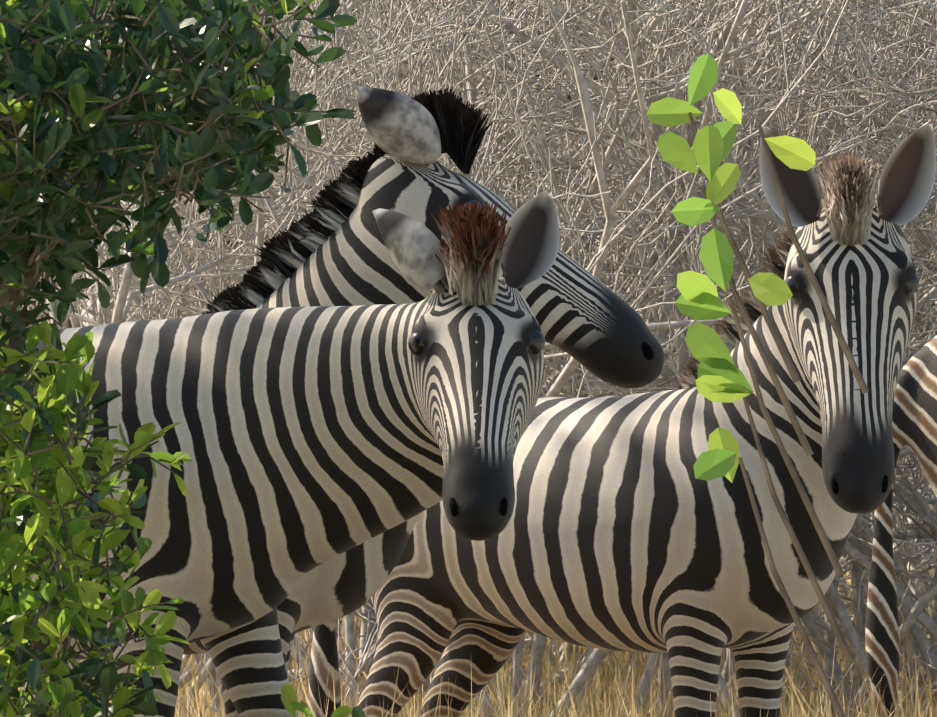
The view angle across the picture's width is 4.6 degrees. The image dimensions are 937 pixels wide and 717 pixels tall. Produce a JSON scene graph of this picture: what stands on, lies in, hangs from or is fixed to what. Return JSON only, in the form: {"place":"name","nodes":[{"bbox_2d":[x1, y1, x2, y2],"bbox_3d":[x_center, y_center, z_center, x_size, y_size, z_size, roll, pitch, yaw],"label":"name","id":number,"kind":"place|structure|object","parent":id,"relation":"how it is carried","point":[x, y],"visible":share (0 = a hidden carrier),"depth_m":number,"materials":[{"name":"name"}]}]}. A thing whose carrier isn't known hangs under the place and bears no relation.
{"place":"outdoors","nodes":[
{"label":"outdoors","id":0,"kind":"place"},
{"bbox_2d":[27,0,935,464],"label":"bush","id":1,"kind":"object","parent":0,"point":[459,94],"depth_m":57.43,"materials":[{"name":"plant"}]},
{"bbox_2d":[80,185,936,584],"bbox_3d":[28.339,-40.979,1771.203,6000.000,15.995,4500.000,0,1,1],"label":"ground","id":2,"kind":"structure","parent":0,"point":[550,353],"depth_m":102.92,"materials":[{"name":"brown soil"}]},
{"bbox_2d":[0,0,379,716],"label":"leafy bush","id":3,"kind":"object","parent":2,"relation":"on","point":[102,102],"visible":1,"depth_m":19.76,"materials":[{"name":"green plant"}]},
{"bbox_2d":[22,190,559,716],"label":"zebra","id":4,"kind":"object","parent":2,"relation":"on","point":[306,440],"visible":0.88,"depth_m":21.59,"materials":[{"name":"black"}]},
{"bbox_2d":[183,86,663,716],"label":"zebra","id":5,"kind":"object","parent":2,"relation":"on","point":[331,250],"visible":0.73,"depth_m":22.43,"materials":[{"name":"black"}]},
{"bbox_2d":[18,510,936,716],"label":"dry grass","id":6,"kind":"structure","parent":2,"relation":"on","point":[606,700],"depth_m":27.11,"materials":[{"name":"beige plant"}]},
{"bbox_2d":[21,0,936,716],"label":"dry brush thicket","id":7,"kind":"object","parent":2,"relation":"on","point":[655,252],"visible":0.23,"depth_m":28.01,"materials":[{"name":"grey plant"}]},
{"bbox_2d":[309,122,935,716],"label":"zebra","id":8,"kind":"object","parent":2,"relation":"on","point":[623,530],"visible":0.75,"depth_m":23.83,"materials":[{"name":"black"}]},
{"bbox_2d":[646,54,868,716],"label":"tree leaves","id":9,"kind":"object","parent":2,"relation":"on","point":[721,377],"visible":1,"depth_m":10.63,"materials":[{"name":"green plant"}]},
{"bbox_2d":[865,335,936,716],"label":"zebra","id":10,"kind":"object","parent":2,"relation":"on","point":[914,420],"visible":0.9,"depth_m":25.75,"materials":[{"name":"multicoloured"}]}
]}

